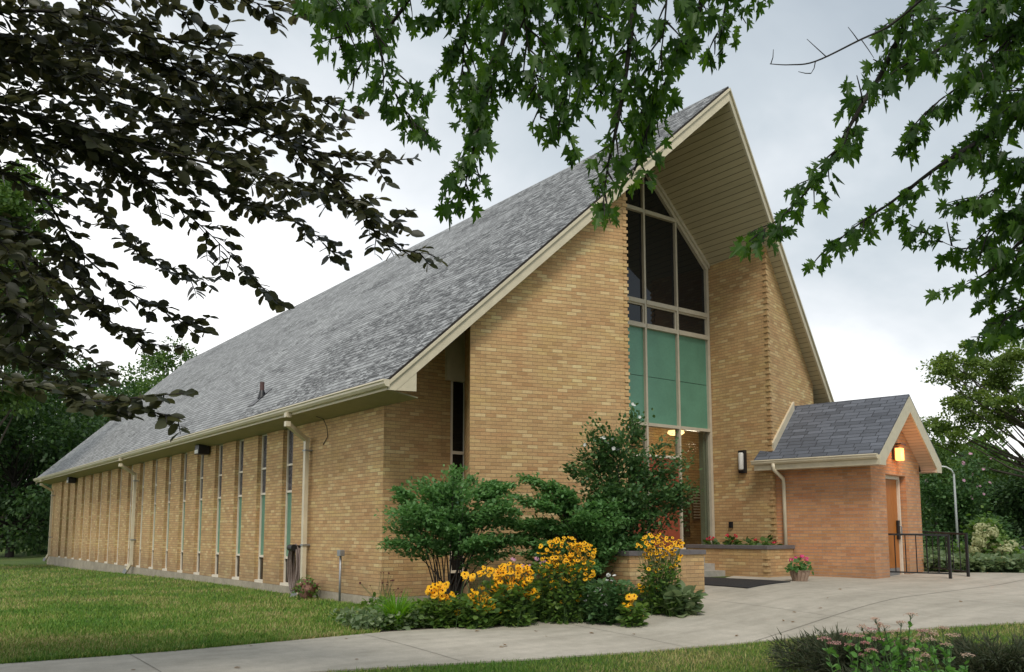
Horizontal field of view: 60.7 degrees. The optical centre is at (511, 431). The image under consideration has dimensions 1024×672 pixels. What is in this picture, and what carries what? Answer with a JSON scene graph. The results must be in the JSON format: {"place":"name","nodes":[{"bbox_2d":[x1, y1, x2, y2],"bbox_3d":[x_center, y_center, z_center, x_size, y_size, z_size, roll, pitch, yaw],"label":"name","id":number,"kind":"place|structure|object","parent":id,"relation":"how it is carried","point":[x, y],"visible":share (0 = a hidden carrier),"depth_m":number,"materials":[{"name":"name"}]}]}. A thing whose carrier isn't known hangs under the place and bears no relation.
{"place":"outdoors","nodes":[
{"label":"outdoors","id":0,"kind":"place"},
{"bbox_2d":[0,572,1023,671],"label":"path","id":1,"kind":"structure","parent":0,"point":[721,621],"depth_m":11.80,"materials":[{"name":"concrete"}]},
{"bbox_2d":[130,580,1019,671],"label":"path joints","id":2,"kind":"object","parent":1,"relation":"on","point":[680,645],"visible":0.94,"depth_m":12.25,"materials":[{"name":"grey concrete"}]},
{"bbox_2d":[658,596,684,616],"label":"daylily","id":3,"kind":"object","parent":1,"relation":"on","point":[670,613],"visible":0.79,"depth_m":13.08,"materials":[{"name":"green plant"}]},
{"bbox_2d":[685,544,794,576],"bbox_3d":[5.127,2.942,19.525,1.202,0.840,2.223,5,-8,-37],"label":"brick planter","id":4,"kind":"object","parent":1,"relation":"on","point":[755,560],"visible":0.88,"depth_m":18.85,"materials":[{"name":"brick"}]},
{"bbox_2d":[703,536,720,544],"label":"planter plant","id":5,"kind":"object","parent":4,"relation":"in","point":[714,541],"visible":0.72,"depth_m":19.95,"materials":[{"name":"green plant"}]},
{"bbox_2d":[722,534,743,544],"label":"planter plant","id":6,"kind":"object","parent":4,"relation":"in","point":[728,541],"visible":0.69,"depth_m":19.67,"materials":[{"name":"green plant"}]},
{"bbox_2d":[742,536,763,544],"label":"planter plant","id":7,"kind":"object","parent":4,"relation":"in","point":[750,541],"visible":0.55,"depth_m":19.30,"materials":[{"name":"green plant"}]},
{"bbox_2d":[757,535,782,544],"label":"planter plant","id":8,"kind":"object","parent":4,"relation":"in","point":[767,539],"visible":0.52,"depth_m":19.04,"materials":[{"name":"green plant"}]},
{"bbox_2d":[704,577,789,587],"bbox_3d":[4.085,2.909,16.968,1.646,0.064,2.480,5,-8,-37],"label":"door mat","id":9,"kind":"object","parent":1,"relation":"on","point":[733,582],"depth_m":16.45,"materials":[{"name":"rubber"}]},
{"bbox_2d":[790,570,809,580],"bbox_3d":[5.628,2.809,17.100,0.376,0.215,0.384,5,-8,-37],"label":"flower pot","id":10,"kind":"object","parent":1,"relation":"on","point":[801,575],"visible":0.92,"depth_m":16.96,"materials":[{"name":"beige ceramic"}]},
{"bbox_2d":[784,555,813,574],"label":"geranium","id":11,"kind":"object","parent":10,"relation":"in","point":[802,566],"visible":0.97,"depth_m":17.07,"materials":[{"name":"green plant"}]},
{"bbox_2d":[750,394,941,578],"bbox_3d":[7.639,1.373,19.947,2.965,4.373,3.920,-6,-9,43],"label":"side porch","id":12,"kind":"object","parent":1,"relation":"on","point":[847,473],"visible":0.88,"depth_m":19.01,"materials":[{"name":"orange brick"}]},
{"bbox_2d":[885,479,902,575],"bbox_3d":[8.283,2.101,19.115,0.164,2.140,1.060,-6,-9,43],"label":"door","id":13,"kind":"structure","parent":12,"relation":"in","point":[894,526],"depth_m":19.31,"materials":[{"name":"brown wood"}]},
{"bbox_2d":[0,538,1023,671],"bbox_3d":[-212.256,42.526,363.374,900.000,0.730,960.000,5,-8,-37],"label":"ground","id":14,"kind":"structure","parent":0,"point":[18,559],"depth_m":14.48,"materials":[{"name":"green plant"}]},
{"bbox_2d":[0,158,63,443],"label":"broadleaf tree","id":15,"kind":"object","parent":14,"relation":"on","point":[14,204],"visible":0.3,"depth_m":34.74,"materials":[{"name":"green plant"}]},
{"bbox_2d":[0,392,72,547],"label":"broadleaf tree","id":16,"kind":"object","parent":14,"relation":"on","point":[2,517],"depth_m":73.38,"materials":[{"name":"green plant"}]},
{"bbox_2d":[0,349,109,557],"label":"broadleaf tree","id":17,"kind":"object","parent":14,"relation":"on","point":[20,448],"visible":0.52,"depth_m":53.43,"materials":[{"name":"green plant"}]},
{"bbox_2d":[1,363,150,536],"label":"broadleaf tree","id":18,"kind":"object","parent":14,"relation":"on","point":[111,391],"visible":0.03,"depth_m":64.75,"materials":[{"name":"green plant"}]},
{"bbox_2d":[49,362,163,440],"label":"broadleaf tree","id":19,"kind":"object","parent":14,"relation":"on","point":[147,380],"depth_m":78.36,"materials":[{"name":"green plant"}]},
{"bbox_2d":[120,336,196,406],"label":"broadleaf tree","id":20,"kind":"object","parent":14,"relation":"on","point":[159,365],"visible":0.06,"depth_m":86.40,"materials":[{"name":"green plant"}]},
{"bbox_2d":[0,628,380,663],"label":"edge grass","id":21,"kind":"structure","parent":14,"relation":"on","point":[44,657],"depth_m":10.00,"materials":[{"name":"green plant"}]},
{"bbox_2d":[0,563,381,660],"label":"lawn grass","id":22,"kind":"structure","parent":14,"relation":"on","point":[34,643],"depth_m":14.14,"materials":[{"name":"green plant"}]},
{"bbox_2d":[0,0,447,441],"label":"copper beech tree","id":23,"kind":"object","parent":14,"relation":"on","point":[48,64],"visible":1,"depth_m":6.76,"materials":[{"name":"black plant"}]},
{"bbox_2d":[292,575,320,599],"bbox_3d":[-4.163,3.166,17.706,0.558,0.551,0.503,0,-6,4],"label":"strawberry pot","id":24,"kind":"object","parent":14,"relation":"on","point":[306,588],"visible":0.99,"depth_m":17.58,"materials":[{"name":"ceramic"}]},
{"bbox_2d":[337,550,344,602],"bbox_3d":[-3.318,2.830,16.894,0.100,1.090,0.140,5,-8,-37],"label":"utility post","id":25,"kind":"object","parent":14,"relation":"on","point":[340,553],"visible":0.94,"depth_m":16.89,"materials":[{"name":"metal"}]},
{"bbox_2d":[33,86,833,604],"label":"church","id":26,"kind":"structure","parent":14,"relation":"on","point":[529,330],"depth_m":19.97,"materials":[{"name":"yellow brick"}]},
{"bbox_2d":[79,476,85,559],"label":"window","id":27,"kind":"structure","parent":26,"relation":"in","point":[85,476],"depth_m":37.23,"materials":[{"name":"paint"}]},
{"bbox_2d":[87,476,93,560],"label":"window","id":28,"kind":"structure","parent":26,"relation":"in","point":[93,476],"depth_m":35.98,"materials":[{"name":"paint"}]},
{"bbox_2d":[95,472,102,561],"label":"window","id":29,"kind":"structure","parent":26,"relation":"in","point":[102,472],"depth_m":34.75,"materials":[{"name":"paint"}]},
{"bbox_2d":[104,470,111,562],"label":"window","id":30,"kind":"structure","parent":26,"relation":"in","point":[111,470],"depth_m":33.51,"materials":[{"name":"paint"}]},
{"bbox_2d":[114,468,121,564],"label":"window","id":31,"kind":"structure","parent":26,"relation":"in","point":[121,468],"depth_m":32.28,"materials":[{"name":"paint"}]},
{"bbox_2d":[125,465,132,565],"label":"window","id":32,"kind":"structure","parent":26,"relation":"in","point":[132,465],"depth_m":31.02,"materials":[{"name":"paint"}]},
{"bbox_2d":[136,462,144,566],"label":"window","id":33,"kind":"structure","parent":26,"relation":"in","point":[144,462],"depth_m":29.78,"materials":[{"name":"paint"}]},
{"bbox_2d":[148,459,157,568],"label":"window","id":34,"kind":"structure","parent":26,"relation":"in","point":[151,567],"depth_m":28.55,"materials":[{"name":"paint"}]},
{"bbox_2d":[162,456,171,570],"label":"window","id":35,"kind":"structure","parent":26,"relation":"in","point":[165,569],"depth_m":27.31,"materials":[{"name":"paint"}]},
{"bbox_2d":[177,453,186,572],"bbox_3d":[-9.680,2.358,25.884,0.155,3.563,0.576,5,-8,-37],"label":"window","id":36,"kind":"structure","parent":26,"relation":"in","point":[185,463],"depth_m":26.06,"materials":[{"name":"paint"}]},
{"bbox_2d":[193,455,203,574],"bbox_3d":[-8.743,2.217,24.644,0.155,3.563,0.576,5,-8,-37],"label":"window","id":37,"kind":"structure","parent":26,"relation":"in","point":[202,456],"depth_m":24.81,"materials":[{"name":"paint"}]},
{"bbox_2d":[212,444,222,576],"bbox_3d":[-7.806,2.076,23.405,0.155,3.563,0.576,5,-8,-37],"label":"window","id":38,"kind":"structure","parent":26,"relation":"in","point":[221,446],"depth_m":23.57,"materials":[{"name":"paint"}]},
{"bbox_2d":[232,439,243,579],"bbox_3d":[-6.869,1.935,22.166,0.155,3.563,0.576,5,-8,-37],"label":"window","id":39,"kind":"structure","parent":26,"relation":"in","point":[237,564],"depth_m":22.32,"materials":[{"name":"glass"}]},
{"bbox_2d":[254,434,266,582],"bbox_3d":[-5.932,1.795,20.926,0.155,3.563,0.576,5,-8,-37],"label":"window","id":40,"kind":"structure","parent":26,"relation":"in","point":[264,437],"depth_m":21.08,"materials":[{"name":"paint"}]},
{"bbox_2d":[280,429,292,585],"bbox_3d":[-4.995,1.654,19.687,0.155,3.563,0.576,5,-8,-37],"label":"window","id":41,"kind":"structure","parent":26,"relation":"in","point":[290,434],"depth_m":19.85,"materials":[{"name":"glass"}]},
{"bbox_2d":[287,544,300,592],"bbox_3d":[-4.687,2.936,18.766,0.248,1.070,0.681,5,-8,-37],"label":"hose reel","id":42,"kind":"object","parent":26,"relation":"hanging from","point":[292,574],"visible":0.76,"depth_m":18.81,"materials":[{"name":"grey plastic"}]},
{"bbox_2d":[445,331,464,572],"bbox_3d":[-1.142,0.008,17.198,0.500,5.467,0.200,5,-8,-37],"label":"window","id":43,"kind":"structure","parent":26,"relation":"in","point":[455,351],"depth_m":17.24,"materials":[{"name":"glass"}]},
{"bbox_2d":[649,457,679,547],"bbox_3d":[3.449,1.610,19.889,1.000,2.030,0.050,5,-8,-37],"label":"door","id":44,"kind":"structure","parent":26,"relation":"in","point":[676,534],"depth_m":19.91,"materials":[{"name":"red paint"}]},
{"bbox_2d":[626,169,714,547],"bbox_3d":[2.973,-2.007,19.924,4.535,9.285,0.225,5,-8,-37],"label":"window","id":45,"kind":"structure","parent":26,"relation":"in","point":[669,328],"depth_m":20.53,"materials":[{"name":"glass"}]},
{"bbox_2d":[687,487,699,519],"bbox_3d":[4.974,1.928,23.624,0.670,0.880,0.060,5,-8,-37],"label":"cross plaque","id":46,"kind":"object","parent":26,"relation":"attached to","point":[695,511],"visible":0.62,"depth_m":23.57,"materials":[{"name":"brown wood"}]},
{"bbox_2d":[7,425,1012,538],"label":"woods","id":47,"kind":"object","parent":14,"relation":"on","point":[981,439],"depth_m":104.10,"materials":[{"name":"green plant"}]},
{"bbox_2d":[375,606,646,631],"bbox_3d":[-0.090,2.916,14.682,6.226,0.384,3.836,5,-8,-37],"label":"garden bed","id":48,"kind":"object","parent":14,"relation":"on","point":[431,627],"visible":0.05,"depth_m":12.22,"materials":[{"name":"brown soil"}]},
{"bbox_2d":[359,572,401,611],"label":"seedhead plant","id":49,"kind":"object","parent":48,"relation":"on","point":[371,604],"visible":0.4,"depth_m":13.53,"materials":[{"name":"green plant"}]},
{"bbox_2d":[357,587,429,628],"bbox_3d":[-1.562,2.452,12.226,1.037,0.627,1.136,5,-8,-37],"label":"daylily","id":50,"kind":"object","parent":48,"relation":"on","point":[394,606],"visible":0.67,"depth_m":12.15,"materials":[{"name":"green plant"}]},
{"bbox_2d":[417,581,460,628],"bbox_3d":[-1.009,2.481,12.495,0.698,0.676,0.684,5,-8,-37],"label":"black eyed susan","id":51,"kind":"object","parent":48,"relation":"on","point":[437,590],"visible":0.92,"depth_m":12.38,"materials":[{"name":"yellow plant"}]},
{"bbox_2d":[374,463,537,598],"bbox_3d":[-0.859,1.775,14.187,2.863,2.525,1.733,0,-6,-4],"label":"burning bush","id":52,"kind":"object","parent":48,"relation":"on","point":[444,521],"visible":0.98,"depth_m":13.98,"materials":[{"name":"green plant"}]},
{"bbox_2d":[451,565,504,628],"bbox_3d":[-0.490,2.381,12.468,0.812,0.949,0.837,5,-8,-37],"label":"black eyed susan","id":53,"kind":"object","parent":48,"relation":"on","point":[482,604],"visible":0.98,"depth_m":12.41,"materials":[{"name":"yellow plant"}]},
{"bbox_2d":[326,582,649,630],"bbox_3d":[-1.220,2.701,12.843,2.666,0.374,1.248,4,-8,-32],"label":"bed ground cover","id":54,"kind":"object","parent":48,"relation":"on","point":[360,619],"visible":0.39,"depth_m":12.15,"materials":[{"name":"green plant"}]},
{"bbox_2d":[481,562,541,627],"bbox_3d":[0.019,2.386,12.791,0.921,0.976,0.901,5,-8,-37],"label":"black eyed susan","id":55,"kind":"object","parent":48,"relation":"on","point":[518,587],"visible":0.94,"depth_m":12.65,"materials":[{"name":"yellow plant"}]},
{"bbox_2d":[511,556,548,617],"bbox_3d":[0.263,2.389,13.318,0.637,0.982,0.554,5,-8,-37],"label":"purple coneflower","id":56,"kind":"object","parent":48,"relation":"on","point":[537,605],"visible":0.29,"depth_m":13.31,"materials":[{"name":"pink plant"}]},
{"bbox_2d":[530,536,596,624],"bbox_3d":[0.772,2.215,13.119,1.007,1.298,0.977,0,-6,1],"label":"black eyed susan","id":57,"kind":"object","parent":48,"relation":"on","point":[564,605],"visible":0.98,"depth_m":12.94,"materials":[{"name":"yellow plant"}]},
{"bbox_2d":[488,472,657,591],"bbox_3d":[1.012,1.829,14.670,2.836,2.297,2.116,-2,-7,17],"label":"burning bush","id":58,"kind":"object","parent":48,"relation":"on","point":[594,519],"visible":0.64,"depth_m":14.33,"materials":[{"name":"green plant"}]},
{"bbox_2d":[559,402,703,557],"bbox_3d":[2.019,1.229,14.891,2.350,3.416,2.213,5,-8,-37],"label":"rose of sharon","id":59,"kind":"object","parent":48,"relation":"on","point":[639,474],"visible":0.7,"depth_m":14.72,"materials":[{"name":"green plant"}]},
{"bbox_2d":[615,593,650,626],"bbox_3d":[1.731,2.552,12.515,0.562,0.488,0.568,5,-8,-37],"label":"black eyed susan","id":60,"kind":"object","parent":48,"relation":"on","point":[637,616],"visible":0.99,"depth_m":12.41,"materials":[{"name":"yellow plant"}]},
{"bbox_2d":[636,533,683,615],"bbox_3d":[2.317,2.202,13.552,0.846,1.276,0.724,5,-8,-37],"label":"black eyed susan","id":61,"kind":"object","parent":48,"relation":"in","point":[653,589],"visible":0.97,"depth_m":13.45,"materials":[{"name":"yellow plant"}]},
{"bbox_2d":[291,0,773,231],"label":"maple tree","id":62,"kind":"object","parent":14,"relation":"on","point":[358,17],"visible":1,"depth_m":5.26,"materials":[{"name":"green plant"}]},
{"bbox_2d":[577,573,638,625],"bbox_3d":[1.383,2.473,12.880,0.959,0.796,0.973,5,-8,-37],"label":"purple coneflower","id":63,"kind":"object","parent":14,"relation":"on","point":[610,599],"visible":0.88,"depth_m":12.71,"materials":[{"name":"white plant"}]},
{"bbox_2d":[548,549,705,600],"bbox_3d":[1.993,2.527,15.510,1.860,0.880,2.167,5,-8,-37],"label":"brick planter","id":64,"kind":"object","parent":14,"relation":"on","point":[691,564],"visible":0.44,"depth_m":14.59,"materials":[{"name":"brick"}]},
{"bbox_2d":[327,621,1023,671],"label":"foreground grass","id":65,"kind":"structure","parent":14,"relation":"on","point":[696,661],"depth_m":9.90,"materials":[{"name":"green plant"}]},
{"bbox_2d":[655,580,707,617],"bbox_3d":[2.556,2.593,13.285,0.767,0.682,0.755,1,-7,-9],"label":"bedding plant","id":66,"kind":"object","parent":14,"relation":"on","point":[684,593],"visible":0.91,"depth_m":13.12,"materials":[{"name":"green plant"}]},
{"bbox_2d":[762,621,929,671],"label":"juniper","id":67,"kind":"object","parent":14,"relation":"on","point":[812,655],"visible":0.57,"depth_m":9.06,"materials":[{"name":"green plant"}]},
{"bbox_2d":[817,627,929,671],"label":"sedum","id":68,"kind":"object","parent":14,"relation":"on","point":[865,656],"visible":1,"depth_m":6.07,"materials":[{"name":"green plant"}]},
{"bbox_2d":[729,0,1023,361],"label":"maple tree","id":69,"kind":"object","parent":14,"relation":"on","point":[1000,328],"visible":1,"depth_m":5.63,"materials":[{"name":"green plant"}]},
{"bbox_2d":[825,658,945,671],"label":"juniper","id":70,"kind":"object","parent":14,"relation":"on","point":[850,669],"visible":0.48,"depth_m":8.04,"materials":[{"name":"green plant"}]},
{"bbox_2d":[857,612,936,671],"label":"sedum","id":71,"kind":"object","parent":14,"relation":"on","point":[893,666],"visible":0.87,"depth_m":6.17,"materials":[{"name":"green plant"}]},
{"bbox_2d":[888,533,951,578],"bbox_3d":[8.606,2.663,18.594,1.315,1.010,0.067,-3,-7,26],"label":"railing","id":72,"kind":"object","parent":14,"relation":"on","point":[948,555],"visible":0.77,"depth_m":18.49,"materials":[{"name":"black metal"}]},
{"bbox_2d":[906,625,975,671],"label":"sedum","id":73,"kind":"object","parent":14,"relation":"on","point":[934,659],"visible":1,"depth_m":5.73,"materials":[{"name":"green plant"}]},
{"bbox_2d":[919,432,966,546],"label":"broadleaf tree","id":74,"kind":"object","parent":14,"relation":"on","point":[943,456],"visible":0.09,"depth_m":50.70,"materials":[{"name":"green plant"}]},
{"bbox_2d":[922,531,969,576],"bbox_3d":[9.633,2.732,19.544,0.068,1.048,1.698,1,-7,-9],"label":"railing","id":75,"kind":"object","parent":14,"relation":"on","point":[967,571],"visible":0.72,"depth_m":19.17,"materials":[{"name":"black metal"}]},
{"bbox_2d":[942,466,958,546],"bbox_3d":[13.937,2.658,28.198,0.859,3.242,0.160,0,-6,0],"label":"street lamp","id":76,"kind":"object","parent":14,"relation":"on","point":[955,504],"visible":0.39,"depth_m":28.21,"materials":[{"name":"white metal"}]},
{"bbox_2d":[922,440,1000,529],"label":"broadleaf tree","id":77,"kind":"object","parent":14,"relation":"on","point":[962,454],"visible":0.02,"depth_m":73.01,"materials":[{"name":"green plant"}]},
{"bbox_2d":[919,448,1019,550],"bbox_3d":[15.765,2.562,30.834,4.197,3.863,2.826,0,-6,2],"label":"rose of sharon","id":78,"kind":"object","parent":14,"relation":"on","point":[938,494],"visible":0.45,"depth_m":30.75,"materials":[{"name":"green plant"}]},
{"bbox_2d":[916,339,1023,477],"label":"locust tree","id":79,"kind":"object","parent":14,"relation":"on","point":[1000,376],"visible":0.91,"depth_m":37.53,"materials":[{"name":"green plant"}]},
{"bbox_2d":[920,628,1023,671],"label":"juniper","id":80,"kind":"object","parent":14,"relation":"on","point":[1002,658],"visible":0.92,"depth_m":8.55,"materials":[{"name":"green plant"}]},
{"bbox_2d":[923,505,1023,555],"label":"hydrangea","id":81,"kind":"object","parent":14,"relation":"on","point":[986,536],"visible":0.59,"depth_m":21.59,"materials":[{"name":"white plant"}]},
{"bbox_2d":[923,548,1023,571],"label":"ground cover","id":82,"kind":"object","parent":14,"relation":"on","point":[996,562],"visible":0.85,"depth_m":19.89,"materials":[{"name":"green plant"}]},
{"bbox_2d":[942,444,1023,544],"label":"broadleaf tree","id":83,"kind":"object","parent":14,"relation":"on","point":[991,474],"visible":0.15,"depth_m":60.36,"materials":[{"name":"green plant"}]},
{"bbox_2d":[967,467,1023,546],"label":"broadleaf tree","id":84,"kind":"object","parent":14,"relation":"on","point":[1013,493],"visible":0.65,"depth_m":48.99,"materials":[{"name":"green plant"}]},
{"bbox_2d":[1014,378,1023,402],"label":"broadleaf tree","id":85,"kind":"object","parent":14,"relation":"on","point":[1021,389],"visible":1,"depth_m":32.07,"materials":[{"name":"green plant"}]},
{"bbox_2d":[0,0,1023,479],"label":"sky","id":86,"kind":"structure","parent":0,"point":[871,325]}
]}

